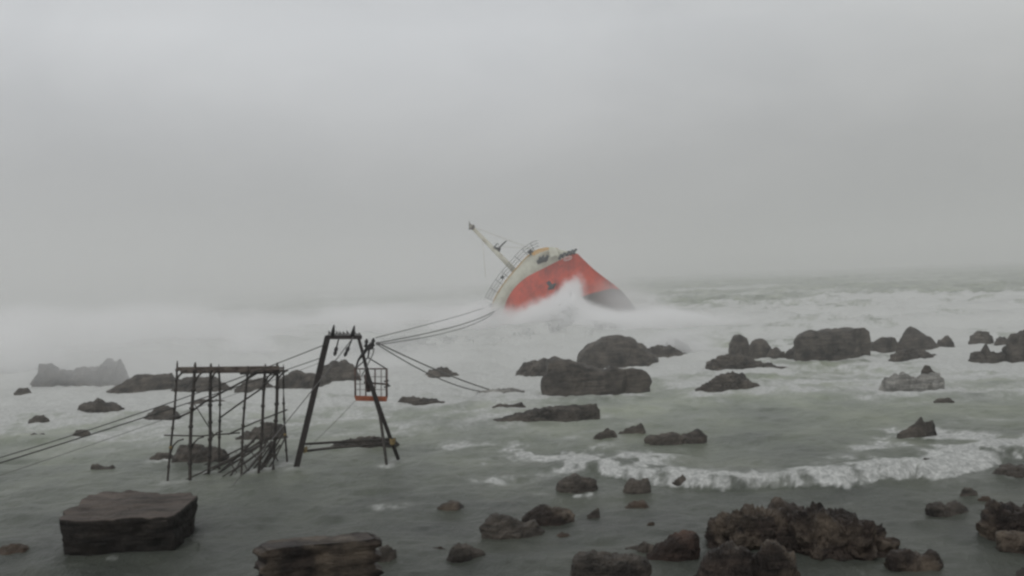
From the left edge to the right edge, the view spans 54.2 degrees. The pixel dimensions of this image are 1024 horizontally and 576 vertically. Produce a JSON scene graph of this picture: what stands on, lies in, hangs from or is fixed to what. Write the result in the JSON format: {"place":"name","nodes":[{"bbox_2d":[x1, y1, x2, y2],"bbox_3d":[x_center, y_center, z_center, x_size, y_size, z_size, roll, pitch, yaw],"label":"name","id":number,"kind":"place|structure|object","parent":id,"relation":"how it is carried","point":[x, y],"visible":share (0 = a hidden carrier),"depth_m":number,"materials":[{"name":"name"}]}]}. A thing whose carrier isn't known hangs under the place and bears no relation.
{"place":"outdoors","nodes":[
{"label":"outdoors","id":0,"kind":"place"},
{"bbox_2d":[0,259,1023,575],"bbox_3d":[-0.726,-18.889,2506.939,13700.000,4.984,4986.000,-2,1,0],"label":"sea","id":1,"kind":"structure","parent":0,"point":[806,433],"depth_m":53.91,"materials":[{"name":"liquid"}]},
{"bbox_2d":[0,543,28,554],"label":"rock","id":2,"kind":"object","parent":1,"relation":"on","point":[10,548],"visible":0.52,"depth_m":31.17,"materials":[{"name":"stone"}]},
{"bbox_2d":[13,388,31,394],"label":"rock","id":3,"kind":"object","parent":1,"relation":"in","point":[20,391],"visible":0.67,"depth_m":82.37,"materials":[{"name":"stone"}]},
{"bbox_2d":[28,415,49,423],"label":"rock","id":4,"kind":"object","parent":1,"relation":"in","point":[39,418],"visible":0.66,"depth_m":64.47,"materials":[{"name":"stone"}]},
{"bbox_2d":[30,358,129,386],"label":"rock","id":5,"kind":"object","parent":1,"relation":"on","point":[108,371],"visible":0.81,"depth_m":87.67,"materials":[{"name":"stone"}]},
{"bbox_2d":[72,429,90,436],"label":"rock","id":6,"kind":"object","parent":1,"relation":"in","point":[83,433],"visible":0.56,"depth_m":57.12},
{"bbox_2d":[77,398,124,412],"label":"rock","id":7,"kind":"object","parent":1,"relation":"in","point":[98,405],"visible":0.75,"depth_m":68.04,"materials":[{"name":"stone"}]},
{"bbox_2d":[90,463,114,469],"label":"rock","id":8,"kind":"object","parent":1,"relation":"on","point":[97,466],"visible":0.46,"depth_m":44.97,"materials":[{"name":"stone"}]},
{"bbox_2d":[59,490,197,555],"bbox_3d":[-12.391,7.857,32.636,4.188,1.765,4.521,-2,1,0],"label":"boulder","id":9,"kind":"object","parent":1,"relation":"on","point":[104,522],"visible":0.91,"depth_m":30.67,"materials":[{"name":"stone"}]},
{"bbox_2d":[106,373,174,393],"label":"rock","id":10,"kind":"object","parent":1,"relation":"on","point":[142,383],"visible":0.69,"depth_m":79.94,"materials":[{"name":"stone"}]},
{"bbox_2d":[149,452,172,459],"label":"rock","id":11,"kind":"object","parent":1,"relation":"on","point":[158,456],"visible":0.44,"depth_m":47.01,"materials":[{"name":"stone"}]},
{"bbox_2d":[143,405,179,419],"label":"rock","id":12,"kind":"object","parent":1,"relation":"on","point":[167,414],"visible":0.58,"depth_m":62.49,"materials":[{"name":"stone"}]},
{"bbox_2d":[171,444,229,462],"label":"rock","id":13,"kind":"object","parent":1,"relation":"on","point":[199,453],"visible":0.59,"depth_m":46.20,"materials":[{"name":"stone"}]},
{"bbox_2d":[171,376,233,391],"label":"rock","id":14,"kind":"object","parent":1,"relation":"on","point":[184,384],"visible":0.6,"depth_m":78.79,"materials":[{"name":"stone"}]},
{"bbox_2d":[189,399,224,403],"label":"rock","id":15,"kind":"object","parent":1,"relation":"on","point":[200,401],"visible":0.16,"depth_m":69.89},
{"bbox_2d":[164,361,287,480],"bbox_3d":[-12.632,5.832,43.775,5.851,5.686,3.291,-2,1,-6],"label":"scaffold","id":16,"kind":"object","parent":1,"relation":"on","point":[241,370],"visible":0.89,"depth_m":43.19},
{"bbox_2d":[204,442,253,464],"bbox_3d":[-13.264,7.718,45.988,2.841,1.088,0.077,-2,1,-23],"label":"fallen pole","id":17,"kind":"object","parent":1,"relation":"on","point":[226,455],"visible":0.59,"depth_m":46.00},
{"bbox_2d":[185,434,274,479],"bbox_3d":[-12.238,7.326,42.768,4.210,1.860,0.077,-2,1,-15],"label":"fallen pole","id":18,"kind":"object","parent":1,"relation":"on","point":[232,457],"visible":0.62,"depth_m":42.80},
{"bbox_2d":[203,441,259,474],"bbox_3d":[-12.351,7.475,43.916,2.928,1.538,0.066,-2,1,-18],"label":"fallen pole","id":19,"kind":"object","parent":1,"relation":"on","point":[227,461],"visible":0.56,"depth_m":43.80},
{"bbox_2d":[212,444,259,468],"bbox_3d":[-12.682,7.754,45.554,2.510,0.990,0.088,-3,1,-32],"label":"fallen pole","id":20,"kind":"object","parent":1,"relation":"on","point":[240,455],"visible":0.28,"depth_m":45.86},
{"bbox_2d":[229,448,247,475],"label":"fallen pole","id":21,"kind":"object","parent":1,"relation":"on","point":[238,463],"visible":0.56,"depth_m":43.40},
{"bbox_2d":[221,435,257,469],"bbox_3d":[-12.305,7.488,44.950,1.936,1.516,0.121,-3,1,-36],"label":"fallen pole","id":22,"kind":"object","parent":1,"relation":"on","point":[249,444],"visible":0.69,"depth_m":45.14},
{"bbox_2d":[221,445,270,476],"bbox_3d":[-11.591,7.533,43.042,2.425,1.380,0.066,-2,1,-22],"label":"fallen pole","id":23,"kind":"object","parent":1,"relation":"on","point":[244,462],"visible":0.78,"depth_m":43.05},
{"bbox_2d":[217,430,281,472],"bbox_3d":[-11.733,7.325,44.504,3.006,1.799,0.099,-2,1,-18],"label":"fallen pole","id":24,"kind":"object","parent":1,"relation":"on","point":[248,453],"visible":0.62,"depth_m":44.43,"materials":[{"name":"wood"}]},
{"bbox_2d":[234,378,272,392],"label":"rock","id":25,"kind":"object","parent":1,"relation":"on","point":[250,385],"visible":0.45,"depth_m":77.85,"materials":[{"name":"stone"}]},
{"bbox_2d":[236,441,271,469],"bbox_3d":[-11.745,7.615,44.956,2.143,1.220,0.110,-3,1,-38],"label":"fallen pole","id":26,"kind":"object","parent":1,"relation":"on","point":[255,453],"visible":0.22,"depth_m":45.02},
{"bbox_2d":[244,449,265,473],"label":"fallen pole","id":27,"kind":"object","parent":1,"relation":"on","point":[254,462],"visible":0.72,"depth_m":43.25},
{"bbox_2d":[247,432,271,471],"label":"fallen pole","id":28,"kind":"object","parent":1,"relation":"on","point":[262,448],"visible":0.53,"depth_m":44.32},
{"bbox_2d":[235,422,287,439],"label":"rock","id":29,"kind":"object","parent":1,"relation":"on","point":[255,431],"visible":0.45,"depth_m":52.04,"materials":[{"name":"stone"}]},
{"bbox_2d":[253,441,272,468],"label":"fallen pole","id":30,"kind":"object","parent":1,"relation":"on","point":[264,454],"visible":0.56,"depth_m":44.98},
{"bbox_2d":[261,442,272,467],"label":"fallen pole","id":31,"kind":"object","parent":1,"relation":"on","point":[266,457],"visible":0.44,"depth_m":44.65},
{"bbox_2d":[260,444,280,469],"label":"fallen pole","id":32,"kind":"object","parent":1,"relation":"on","point":[269,459],"visible":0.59,"depth_m":43.80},
{"bbox_2d":[268,439,284,467],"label":"fallen pole","id":33,"kind":"object","parent":1,"relation":"on","point":[277,453],"visible":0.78,"depth_m":44.75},
{"bbox_2d":[273,370,330,388],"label":"rock","id":34,"kind":"object","parent":1,"relation":"on","point":[298,379],"visible":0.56,"depth_m":77.73,"materials":[{"name":"stone"}]},
{"bbox_2d":[252,532,383,575],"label":"boulder","id":35,"kind":"object","parent":1,"relation":"on","point":[355,554],"visible":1,"depth_m":25.93,"materials":[{"name":"stone"}]},
{"bbox_2d":[321,359,361,381],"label":"rock","id":36,"kind":"object","parent":1,"relation":"on","point":[342,370],"visible":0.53,"depth_m":82.31,"materials":[{"name":"stone"}]},
{"bbox_2d":[293,325,399,466],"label":"cable tower","id":37,"kind":"structure","parent":1,"relation":"on","point":[312,399],"depth_m":43.91,"materials":[{"name":"metal"}]},
{"bbox_2d":[0,364,315,475],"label":"cable","id":38,"kind":"object","parent":37,"relation":"attached to","point":[144,426],"visible":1,"depth_m":41.55,"materials":[{"name":"metal"}]},
{"bbox_2d":[0,358,319,463],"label":"cable","id":39,"kind":"object","parent":37,"relation":"attached to","point":[142,417],"visible":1,"depth_m":41.01,"materials":[{"name":"metal"}]},
{"bbox_2d":[0,344,325,457],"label":"cable","id":40,"kind":"object","parent":37,"relation":"attached to","point":[161,405],"visible":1,"depth_m":41.23,"materials":[{"name":"metal"}]},
{"bbox_2d":[233,337,353,484],"bbox_3d":[-9.168,5.128,42.006,5.889,5.801,0.040,-3,1,-37],"label":"cable","id":41,"kind":"object","parent":37,"relation":"attached to","point":[294,411],"visible":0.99,"depth_m":42.02,"materials":[{"name":"metal"}]},
{"bbox_2d":[354,350,389,401],"bbox_3d":[-6.479,3.977,45.881,1.783,2.695,1.720,-2,1,0],"label":"cable car cage","id":42,"kind":"object","parent":37,"relation":"hanging from","point":[369,398],"visible":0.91,"depth_m":45.39,"materials":[{"name":"paint"}]},
{"bbox_2d":[377,344,478,390],"bbox_3d":[-4.115,4.916,57.613,0.090,5.363,27.352,-2,1,7],"label":"cable","id":43,"kind":"object","parent":37,"relation":"attached to","point":[427,372],"visible":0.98,"depth_m":53.91,"materials":[{"name":"metal"}]},
{"bbox_2d":[376,342,487,389],"bbox_3d":[-3.782,4.864,58.007,0.100,5.441,28.226,-2,1,8],"label":"cable","id":44,"kind":"object","parent":37,"relation":"attached to","point":[431,367],"visible":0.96,"depth_m":54.07,"materials":[{"name":"metal"}]},
{"bbox_2d":[376,309,498,344],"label":"cable","id":45,"kind":"object","parent":37,"relation":"attached to","point":[438,334],"visible":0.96,"depth_m":68.31,"materials":[{"name":"metal"}]},
{"bbox_2d":[376,307,500,343],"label":"cable","id":46,"kind":"object","parent":37,"relation":"attached to","point":[439,330],"visible":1,"depth_m":70.06,"materials":[{"name":"metal"}]},
{"bbox_2d":[331,436,399,447],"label":"rock","id":47,"kind":"object","parent":1,"relation":"on","point":[363,438],"visible":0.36,"depth_m":48.49,"materials":[{"name":"stone"}]},
{"bbox_2d":[378,544,396,561],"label":"rock","id":48,"kind":"object","parent":1,"relation":"on","point":[388,553],"visible":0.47,"depth_m":28.76,"materials":[{"name":"stone"}]},
{"bbox_2d":[312,334,487,357],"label":"sea spray","id":49,"kind":"object","parent":1,"relation":"on","point":[394,344],"visible":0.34,"depth_m":111.61,"materials":[{"name":"white"}]},
{"bbox_2d":[398,396,444,405],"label":"rock","id":50,"kind":"object","parent":1,"relation":"in","point":[414,401],"visible":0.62,"depth_m":65.32,"materials":[{"name":"stone"}]},
{"bbox_2d":[425,366,458,377],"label":"rock","id":51,"kind":"object","parent":1,"relation":"on","point":[440,374],"visible":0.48,"depth_m":81.05,"materials":[{"name":"stone"}]},
{"bbox_2d":[437,500,464,510],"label":"rock","id":52,"kind":"object","parent":1,"relation":"on","point":[451,505],"visible":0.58,"depth_m":34.83,"materials":[{"name":"stone"}]},
{"bbox_2d":[446,542,485,562],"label":"rock","id":53,"kind":"object","parent":1,"relation":"on","point":[460,552],"visible":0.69,"depth_m":28.39,"materials":[{"name":"stone"}]},
{"bbox_2d":[478,388,524,392],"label":"rock","id":54,"kind":"object","parent":1,"relation":"in","point":[504,390],"visible":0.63,"depth_m":69.92,"materials":[{"name":"stone"}]},
{"bbox_2d":[492,402,525,407],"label":"rock","id":55,"kind":"object","parent":1,"relation":"in","point":[519,405],"visible":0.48,"depth_m":61.56,"materials":[{"name":"stone"}]},
{"bbox_2d":[479,513,544,539],"bbox_3d":[0.091,7.660,31.217,2.225,1.292,1.617,-2,1,0],"label":"rock","id":56,"kind":"object","parent":1,"relation":"on","point":[496,526],"visible":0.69,"depth_m":30.86,"materials":[{"name":"stone"}]},
{"bbox_2d":[515,358,547,376],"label":"rock","id":57,"kind":"object","parent":1,"relation":"in","point":[532,368],"visible":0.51,"depth_m":81.29,"materials":[{"name":"stone"}]},
{"bbox_2d":[494,403,599,421],"bbox_3d":[1.825,7.271,55.905,6.204,1.506,2.173,-2,1,0],"label":"rock","id":58,"kind":"object","parent":1,"relation":"on","point":[569,413],"visible":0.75,"depth_m":55.30,"materials":[{"name":"stone"}]},
{"bbox_2d":[522,504,574,525],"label":"rock","id":59,"kind":"object","parent":1,"relation":"on","point":[544,515],"visible":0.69,"depth_m":32.45,"materials":[{"name":"stone"}]},
{"bbox_2d":[468,221,638,323],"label":"shipwreck","id":60,"kind":"object","parent":1,"relation":"on","point":[537,284],"visible":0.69,"depth_m":157.92,"materials":[{"name":"red paint"}]},
{"bbox_2d":[376,306,487,337],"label":"cable","id":61,"kind":"object","parent":60,"relation":"attached to","point":[427,324],"visible":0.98,"depth_m":63.88,"materials":[{"name":"metal"}]},
{"bbox_2d":[557,532,569,537],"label":"rock","id":62,"kind":"object","parent":1,"relation":"on","point":[561,534],"visible":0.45,"depth_m":30.61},
{"bbox_2d":[556,473,597,493],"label":"rock","id":63,"kind":"object","parent":1,"relation":"on","point":[575,483],"visible":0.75,"depth_m":37.11,"materials":[{"name":"stone"}]},
{"bbox_2d":[484,317,680,344],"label":"sea spray","id":64,"kind":"object","parent":1,"relation":"on","point":[558,328],"visible":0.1,"depth_m":124.86,"materials":[{"name":"white"}]},
{"bbox_2d":[587,508,599,518],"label":"rock","id":65,"kind":"object","parent":1,"relation":"on","point":[595,513],"visible":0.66,"depth_m":33.18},
{"bbox_2d":[540,356,651,396],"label":"rock","id":66,"kind":"object","parent":1,"relation":"on","point":[564,377],"visible":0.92,"depth_m":67.39,"materials":[{"name":"stone"}]},
{"bbox_2d":[593,428,616,439],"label":"rock","id":67,"kind":"object","parent":1,"relation":"on","point":[607,433],"visible":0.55,"depth_m":47.85,"materials":[{"name":"stone"}]},
{"bbox_2d":[570,549,651,575],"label":"rock","id":68,"kind":"object","parent":1,"relation":"on","point":[593,562],"visible":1,"depth_m":25.51,"materials":[{"name":"stone"}]},
{"bbox_2d":[543,292,679,324],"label":"sea spray","id":69,"kind":"object","parent":1,"relation":"on","point":[568,316],"visible":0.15,"depth_m":144.20,"materials":[{"name":"white"}]},
{"bbox_2d":[577,335,658,368],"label":"rock","id":70,"kind":"object","parent":1,"relation":"on","point":[620,351],"visible":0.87,"depth_m":85.36,"materials":[{"name":"stone"}]},
{"bbox_2d":[618,423,645,433],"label":"rock","id":71,"kind":"object","parent":1,"relation":"on","point":[639,428],"visible":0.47,"depth_m":48.95,"materials":[{"name":"stone"}]},
{"bbox_2d":[624,500,648,508],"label":"rock","id":72,"kind":"object","parent":1,"relation":"on","point":[638,504],"visible":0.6,"depth_m":34.19,"materials":[{"name":"stone"}]},
{"bbox_2d":[623,478,650,494],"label":"rock","id":73,"kind":"object","parent":1,"relation":"on","point":[632,486],"visible":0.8,"depth_m":36.31,"materials":[{"name":"stone"}]},
{"bbox_2d":[635,541,653,552],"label":"rock","id":74,"kind":"object","parent":1,"relation":"on","point":[644,547],"visible":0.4,"depth_m":28.47,"materials":[{"name":"stone"}]},
{"bbox_2d":[647,345,686,357],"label":"rock","id":75,"kind":"object","parent":1,"relation":"in","point":[667,351],"visible":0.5,"depth_m":93.38,"materials":[{"name":"stone"}]},
{"bbox_2d":[646,530,700,561],"bbox_3d":[4.502,7.499,27.880,1.585,1.420,1.274,-2,1,0],"label":"rock","id":76,"kind":"object","parent":1,"relation":"on","point":[682,545],"visible":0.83,"depth_m":27.51,"materials":[{"name":"stone"}]},
{"bbox_2d":[644,429,706,445],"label":"rock","id":77,"kind":"object","parent":1,"relation":"on","point":[696,436],"visible":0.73,"depth_m":46.53,"materials":[{"name":"stone"}]},
{"bbox_2d":[665,338,691,352],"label":"sea spray","id":78,"kind":"object","parent":1,"relation":"on","point":[680,345],"visible":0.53,"depth_m":97.08,"materials":[{"name":"white"}]},
{"bbox_2d":[672,475,685,485],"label":"rock","id":79,"kind":"object","parent":1,"relation":"on","point":[680,480],"visible":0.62,"depth_m":37.54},
{"bbox_2d":[694,541,758,575],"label":"rock","id":80,"kind":"object","parent":1,"relation":"on","point":[729,558],"visible":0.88,"depth_m":25.16,"materials":[{"name":"stone"}]},
{"bbox_2d":[695,371,759,391],"bbox_3d":[14.436,6.493,65.646,5.076,2.079,2.646,-2,1,0],"label":"rock","id":81,"kind":"object","parent":1,"relation":"on","point":[732,380],"visible":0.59,"depth_m":64.99,"materials":[{"name":"stone"}]},
{"bbox_2d":[728,334,748,355],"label":"rock","id":82,"kind":"object","parent":1,"relation":"in","point":[738,343],"visible":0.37,"depth_m":89.40,"materials":[{"name":"stone"}]},
{"bbox_2d":[705,353,786,370],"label":"rock","id":83,"kind":"object","parent":1,"relation":"on","point":[731,361],"visible":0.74,"depth_m":78.84,"materials":[{"name":"stone"}]},
{"bbox_2d":[704,503,796,552],"bbox_3d":[6.979,7.245,29.212,3.238,1.854,2.467,-2,1,0],"label":"rock","id":84,"kind":"object","parent":1,"relation":"on","point":[750,527],"visible":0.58,"depth_m":28.63,"materials":[{"name":"stone"}]},
{"bbox_2d":[747,338,771,358],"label":"rock","id":85,"kind":"object","parent":1,"relation":"in","point":[758,348],"visible":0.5,"depth_m":87.82,"materials":[{"name":"stone"}]},
{"bbox_2d":[766,347,784,358],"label":"rock","id":86,"kind":"object","parent":1,"relation":"in","point":[775,353],"visible":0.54,"depth_m":86.55,"materials":[{"name":"stone"}]},
{"bbox_2d":[756,539,800,575],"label":"rock","id":87,"kind":"object","parent":1,"relation":"on","point":[774,558],"visible":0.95,"depth_m":24.90,"materials":[{"name":"stone"}]},
{"bbox_2d":[768,496,804,513],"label":"rock","id":88,"kind":"object","parent":1,"relation":"on","point":[777,502],"visible":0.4,"depth_m":32.62,"materials":[{"name":"stone"}]},
{"bbox_2d":[785,346,793,358],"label":"rock","id":89,"kind":"object","parent":1,"relation":"on","point":[789,353],"visible":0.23,"depth_m":87.43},
{"bbox_2d":[793,327,870,361],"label":"rock","id":90,"kind":"object","parent":1,"relation":"on","point":[836,344],"visible":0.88,"depth_m":83.22,"materials":[{"name":"stone"}]},
{"bbox_2d":[788,501,900,561],"bbox_3d":[9.386,7.099,28.537,3.306,1.980,2.784,-2,1,0],"label":"rock","id":91,"kind":"object","parent":1,"relation":"on","point":[818,531],"visible":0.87,"depth_m":27.83,"materials":[{"name":"stone"}]},
{"bbox_2d":[870,337,899,352],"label":"rock","id":92,"kind":"object","parent":1,"relation":"in","point":[885,344],"visible":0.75,"depth_m":90.22,"materials":[{"name":"stone"}]},
{"bbox_2d":[879,372,944,391],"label":"rock","id":93,"kind":"object","parent":1,"relation":"on","point":[901,381],"visible":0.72,"depth_m":61.46,"materials":[{"name":"stone"}]},
{"bbox_2d":[921,365,934,373],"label":"rock","id":94,"kind":"object","parent":93,"relation":"on","point":[926,369],"visible":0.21,"depth_m":62.95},
{"bbox_2d":[888,347,935,361],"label":"rock","id":95,"kind":"object","parent":1,"relation":"in","point":[911,353],"visible":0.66,"depth_m":81.25,"materials":[{"name":"stone"}]},
{"bbox_2d":[884,548,943,571],"bbox_3d":[10.638,7.378,26.394,1.489,1.058,0.999,-2,1,0],"label":"rock","id":96,"kind":"object","parent":1,"relation":"on","point":[904,560],"visible":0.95,"depth_m":26.16,"materials":[{"name":"stone"}]},
{"bbox_2d":[897,417,936,438],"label":"rock","id":97,"kind":"object","parent":1,"relation":"on","point":[920,427],"visible":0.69,"depth_m":46.13,"materials":[{"name":"stone"}]},
{"bbox_2d":[898,326,938,349],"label":"rock","id":98,"kind":"object","parent":1,"relation":"on","point":[914,338],"visible":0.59,"depth_m":90.66,"materials":[{"name":"stone"}]},
{"bbox_2d":[933,397,954,402],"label":"rock","id":99,"kind":"object","parent":1,"relation":"in","point":[945,400],"visible":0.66,"depth_m":56.70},
{"bbox_2d":[937,335,954,346],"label":"rock","id":100,"kind":"object","parent":1,"relation":"in","point":[945,341],"visible":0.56,"depth_m":91.98,"materials":[{"name":"stone"}]},
{"bbox_2d":[925,500,968,516],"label":"rock","id":101,"kind":"object","parent":1,"relation":"on","point":[941,509],"visible":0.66,"depth_m":31.80,"materials":[{"name":"stone"}]},
{"bbox_2d":[959,487,977,496],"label":"rock","id":102,"kind":"object","parent":1,"relation":"on","point":[966,491],"visible":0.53,"depth_m":33.78,"materials":[{"name":"stone"}]},
{"bbox_2d":[968,331,993,343],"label":"rock","id":103,"kind":"object","parent":1,"relation":"in","point":[978,337],"visible":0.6,"depth_m":92.14,"materials":[{"name":"stone"}]},
{"bbox_2d":[978,496,991,500],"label":"rock","id":104,"kind":"object","parent":1,"relation":"on","point":[984,498],"visible":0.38,"depth_m":33.25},
{"bbox_2d":[968,344,1006,363],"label":"rock","id":105,"kind":"object","parent":1,"relation":"in","point":[985,354],"visible":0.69,"depth_m":77.72,"materials":[{"name":"stone"}]},
{"bbox_2d":[975,499,1023,541],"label":"rock","id":106,"kind":"object","parent":1,"relation":"on","point":[995,516],"visible":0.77,"depth_m":28.83,"materials":[{"name":"stone"}]},
{"bbox_2d":[994,336,1006,345],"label":"rock","id":107,"kind":"object","parent":1,"relation":"in","point":[1000,340],"visible":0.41,"depth_m":91.39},
{"bbox_2d":[992,463,1023,477],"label":"rock","id":108,"kind":"object","parent":1,"relation":"on","point":[1011,470],"visible":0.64,"depth_m":36.57,"materials":[{"name":"stone"}]},
{"bbox_2d":[994,530,1023,553],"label":"rock","id":109,"kind":"object","parent":1,"relation":"on","point":[1011,541],"visible":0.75,"depth_m":27.27,"materials":[{"name":"stone"}]},
{"bbox_2d":[1002,330,1023,362],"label":"rock","id":110,"kind":"object","parent":1,"relation":"in","point":[1013,349],"visible":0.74,"depth_m":77.27,"materials":[{"name":"stone"}]},
{"bbox_2d":[1015,567,1023,575],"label":"rock","id":111,"kind":"object","parent":1,"relation":"on","point":[1020,572],"visible":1,"depth_m":25.03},
{"bbox_2d":[0,0,1023,298],"label":"sky","id":112,"kind":"structure","parent":0,"point":[147,146],"materials":[{"name":"grey"}]}
]}

